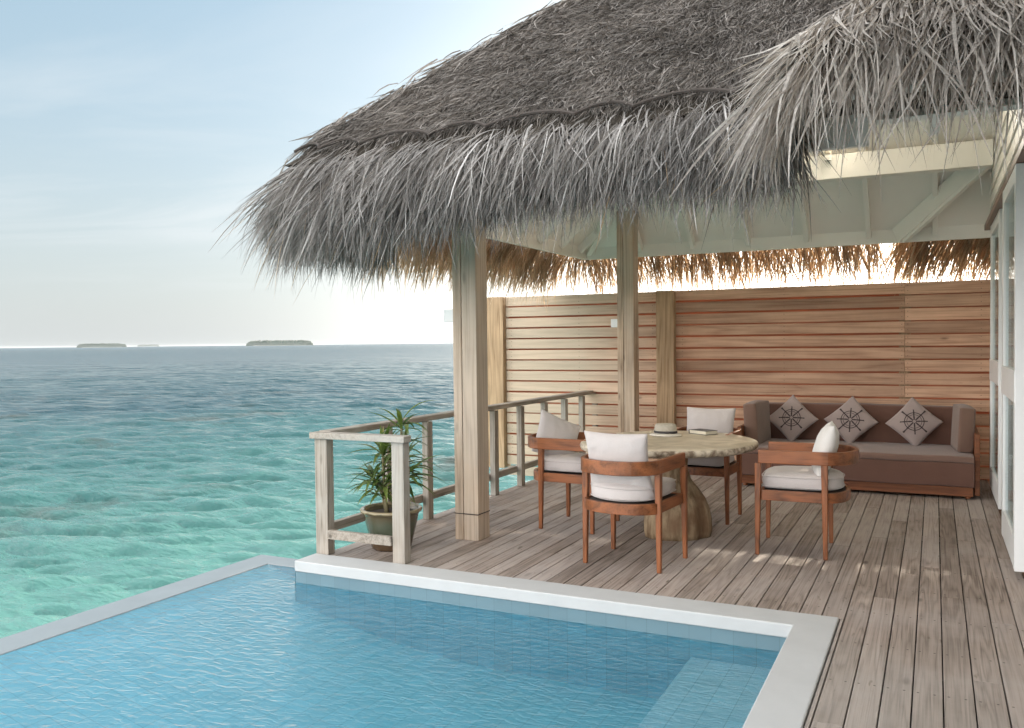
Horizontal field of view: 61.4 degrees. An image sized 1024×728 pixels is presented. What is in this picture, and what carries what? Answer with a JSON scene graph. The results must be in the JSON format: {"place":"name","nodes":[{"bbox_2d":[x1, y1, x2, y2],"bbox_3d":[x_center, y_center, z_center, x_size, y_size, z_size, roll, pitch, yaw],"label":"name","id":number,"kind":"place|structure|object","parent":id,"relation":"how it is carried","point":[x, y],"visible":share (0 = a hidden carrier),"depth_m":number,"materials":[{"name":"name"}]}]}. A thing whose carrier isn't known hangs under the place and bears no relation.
{"place":"outdoors","nodes":[
{"label":"outdoors","id":0,"kind":"place"},
{"bbox_2d":[75,343,126,347],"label":"island","id":1,"kind":"structure","parent":0,"point":[88,345],"depth_m":3759.74,"materials":[{"name":"grey"}]},
{"bbox_2d":[0,343,537,638],"bbox_3d":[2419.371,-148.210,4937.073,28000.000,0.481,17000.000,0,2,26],"label":"sea","id":2,"kind":"structure","parent":0,"point":[127,471],"depth_m":26.72,"materials":[{"name":"liquid"}]},
{"bbox_2d":[845,494,1010,727],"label":"deck substructure","id":3,"kind":"object","parent":2,"relation":"in","point":[941,627],"depth_m":4.97,"materials":[{"name":"brown wood"}]},
{"bbox_2d":[0,553,838,727],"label":"swimming pool","id":4,"kind":"structure","parent":3,"relation":"on","point":[801,645],"depth_m":5.09,"materials":[{"name":"liquid"}]},
{"bbox_2d":[0,565,777,727],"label":"pool water","id":5,"kind":"structure","parent":4,"relation":"in","point":[234,582],"depth_m":4.73,"materials":[{"name":"blue liquid"}]},
{"bbox_2d":[330,472,1023,727],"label":"deck","id":6,"kind":"structure","parent":3,"relation":"on","point":[788,568],"depth_m":5.75,"materials":[{"name":"brown wood"}]},
{"bbox_2d":[344,400,445,551],"bbox_3d":[-0.874,0.837,6.524,0.856,1.114,0.674,0,2,26],"label":"potted plant","id":7,"kind":"object","parent":6,"relation":"on","point":[378,518],"visible":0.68,"depth_m":6.48,"materials":[{"name":"green plant"}]},
{"bbox_2d":[309,390,597,563],"bbox_3d":[0.170,0.871,8.786,0.825,0.906,5.845,0,2,26],"label":"deck railing","id":8,"kind":"object","parent":6,"relation":"on","point":[328,531],"visible":0.62,"depth_m":6.36,"materials":[{"name":"grey wood"}]},
{"bbox_2d":[528,432,619,533],"bbox_3d":[0.486,0.981,7.326,0.688,0.756,0.594,0,2,28],"label":"dining chair","id":9,"kind":"object","parent":6,"relation":"on","point":[563,468],"visible":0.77,"depth_m":7.12,"materials":[{"name":"brown wood"}]},
{"bbox_2d":[531,409,580,455],"bbox_3d":[0.382,0.634,7.371,0.400,0.400,0.153,24,-28,-17],"label":"back cushion","id":10,"kind":"object","parent":9,"relation":"on","point":[551,425],"visible":0.62,"depth_m":7.33,"materials":[{"name":"beige fabric"}]},
{"bbox_2d":[210,0,1023,577],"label":"thatched villa","id":11,"kind":"object","parent":6,"relation":"on","point":[596,138],"visible":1,"depth_m":5.86,"materials":[{"name":"plant"}]},
{"bbox_2d":[444,309,452,321],"bbox_3d":[-0.471,-0.385,6.892,0.118,0.100,0.100,0,2,26],"label":"post lamp","id":12,"kind":"object","parent":11,"relation":"attached to","point":[448,315],"visible":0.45,"depth_m":6.85,"materials":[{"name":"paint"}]},
{"bbox_2d":[611,319,616,326],"bbox_3d":[1.263,-0.494,10.462,0.101,0.100,0.100,0,2,26],"label":"post lamp","id":13,"kind":"object","parent":11,"relation":"attached to","point":[613,322],"visible":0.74,"depth_m":10.42,"materials":[{"name":"paint"}]},
{"bbox_2d":[825,150,831,160],"bbox_3d":[3.226,-2.175,8.803,0.068,0.192,0.070,0,2,26],"label":"spotlight","id":14,"kind":"object","parent":11,"relation":"attached to","point":[828,156],"visible":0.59,"depth_m":8.78,"materials":[{"name":"white paint"}]},
{"bbox_2d":[989,209,1002,508],"bbox_3d":[4.452,-0.055,7.921,0.053,2.561,1.300,0,2,26],"label":"door","id":15,"kind":"structure","parent":11,"relation":"in","point":[996,228],"depth_m":8.00,"materials":[{"name":"paint"}]},
{"bbox_2d":[1001,163,1023,571],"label":"door","id":16,"kind":"structure","parent":11,"relation":"in","point":[1012,368],"depth_m":5.56,"materials":[{"name":"paint"}]},
{"bbox_2d":[581,452,687,573],"bbox_3d":[0.817,1.012,5.997,0.594,0.756,0.688,0,2,32],"label":"dining chair","id":17,"kind":"object","parent":6,"relation":"on","point":[613,500],"visible":0.92,"depth_m":5.79,"materials":[{"name":"brown wood"}]},
{"bbox_2d":[584,431,653,492],"bbox_3d":[0.720,0.659,5.841,0.470,0.420,0.150,0,16,32],"label":"back cushion","id":18,"kind":"object","parent":17,"relation":"on","point":[619,447],"visible":0.71,"depth_m":5.76,"materials":[{"name":"beige fabric"}]},
{"bbox_2d":[580,430,758,540],"bbox_3d":[1.284,0.984,6.980,1.372,0.751,1.479,0,2,26],"label":"dining table","id":19,"kind":"object","parent":6,"relation":"on","point":[718,444],"visible":0.55,"depth_m":6.69,"materials":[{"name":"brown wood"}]},
{"bbox_2d":[649,423,681,436],"bbox_3d":[1.291,0.550,7.250,0.276,0.096,0.236,0,2,26],"label":"sun hat","id":20,"kind":"object","parent":19,"relation":"on","point":[665,429],"visible":1,"depth_m":7.18,"materials":[{"name":"wicker"}]},
{"bbox_2d":[689,428,717,434],"bbox_3d":[1.629,0.578,7.353,0.140,0.034,0.203,-2,2,-32],"label":"book","id":21,"kind":"object","parent":19,"relation":"on","point":[700,431],"visible":1,"depth_m":7.30,"materials":[{"name":"paper"}]},
{"bbox_2d":[677,426,741,524],"bbox_3d":[1.709,0.960,7.643,0.594,0.756,0.688,0,2,28],"label":"dining chair","id":22,"kind":"object","parent":6,"relation":"on","point":[725,467],"visible":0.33,"depth_m":7.33,"materials":[{"name":"brown wood"}]},
{"bbox_2d":[687,407,735,432],"bbox_3d":[1.782,0.599,7.779,0.450,0.420,0.154,0,-12,28],"label":"back cushion","id":23,"kind":"object","parent":22,"relation":"on","point":[721,420],"visible":0.51,"depth_m":7.73,"materials":[{"name":"beige fabric"}]},
{"bbox_2d":[755,441,858,559],"bbox_3d":[2.182,0.988,6.340,0.688,0.756,0.594,0,2,24],"label":"dining chair","id":24,"kind":"object","parent":6,"relation":"on","point":[827,489],"visible":0.99,"depth_m":6.15,"materials":[{"name":"brown wood"}]},
{"bbox_2d":[812,421,838,475],"bbox_3d":[2.282,0.621,6.284,0.164,0.400,0.420,17,7,17],"label":"back cushion","id":25,"kind":"object","parent":24,"relation":"on","point":[827,439],"visible":0.67,"depth_m":6.12,"materials":[{"name":"white fabric"}]},
{"bbox_2d":[737,402,979,498],"bbox_3d":[3.640,0.861,9.141,2.285,0.835,1.143,0,2,26],"label":"sofa","id":26,"kind":"object","parent":6,"relation":"on","point":[934,462],"visible":0.49,"depth_m":8.61,"materials":[{"name":"brown fabric"}]},
{"bbox_2d":[743,400,770,443],"bbox_3d":[2.725,0.642,9.579,0.172,0.482,0.631,-3,0,30],"label":"sofa bolster","id":27,"kind":"object","parent":26,"relation":"on","point":[757,426],"visible":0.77,"depth_m":9.35,"materials":[{"name":"brown fabric"}]},
{"bbox_2d":[770,395,818,440],"bbox_3d":[3.145,0.615,9.682,0.400,0.400,0.134,-43,-29,8],"label":"wheel cushion","id":28,"kind":"object","parent":26,"relation":"on","point":[792,418],"visible":1,"depth_m":9.63,"materials":[{"name":"beige fabric"}]},
{"bbox_2d":[824,396,878,442],"bbox_3d":[3.697,0.619,9.412,0.400,0.400,0.134,-42,-30,11],"label":"wheel cushion","id":29,"kind":"object","parent":26,"relation":"on","point":[852,419],"visible":0.98,"depth_m":9.36,"materials":[{"name":"beige fabric"}]},
{"bbox_2d":[885,397,942,445],"bbox_3d":[4.259,0.622,9.137,0.400,0.400,0.135,46,5,27],"label":"wheel cushion","id":30,"kind":"object","parent":26,"relation":"on","point":[913,421],"visible":1,"depth_m":9.09,"materials":[{"name":"beige fabric"}]},
{"bbox_2d":[951,404,975,452],"bbox_3d":[4.559,0.644,8.724,0.172,0.481,0.631,3,3,21],"label":"sofa bolster","id":31,"kind":"object","parent":26,"relation":"on","point":[963,427],"visible":0.99,"depth_m":8.45,"materials":[{"name":"brown fabric"}]},
{"bbox_2d":[487,280,990,488],"bbox_3d":[3.035,0.309,10.314,7.425,2.442,0.230,0,2,26],"label":"privacy fence","id":32,"kind":"object","parent":3,"relation":"on","point":[924,343],"visible":0.71,"depth_m":10.42,"materials":[{"name":"brown wood"}]},
{"bbox_2d":[245,340,312,345],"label":"island","id":33,"kind":"structure","parent":0,"point":[276,342],"depth_m":3048.23,"materials":[{"name":"grey"}]},
{"bbox_2d":[0,0,989,347],"label":"sky","id":34,"kind":"structure","parent":0,"point":[131,131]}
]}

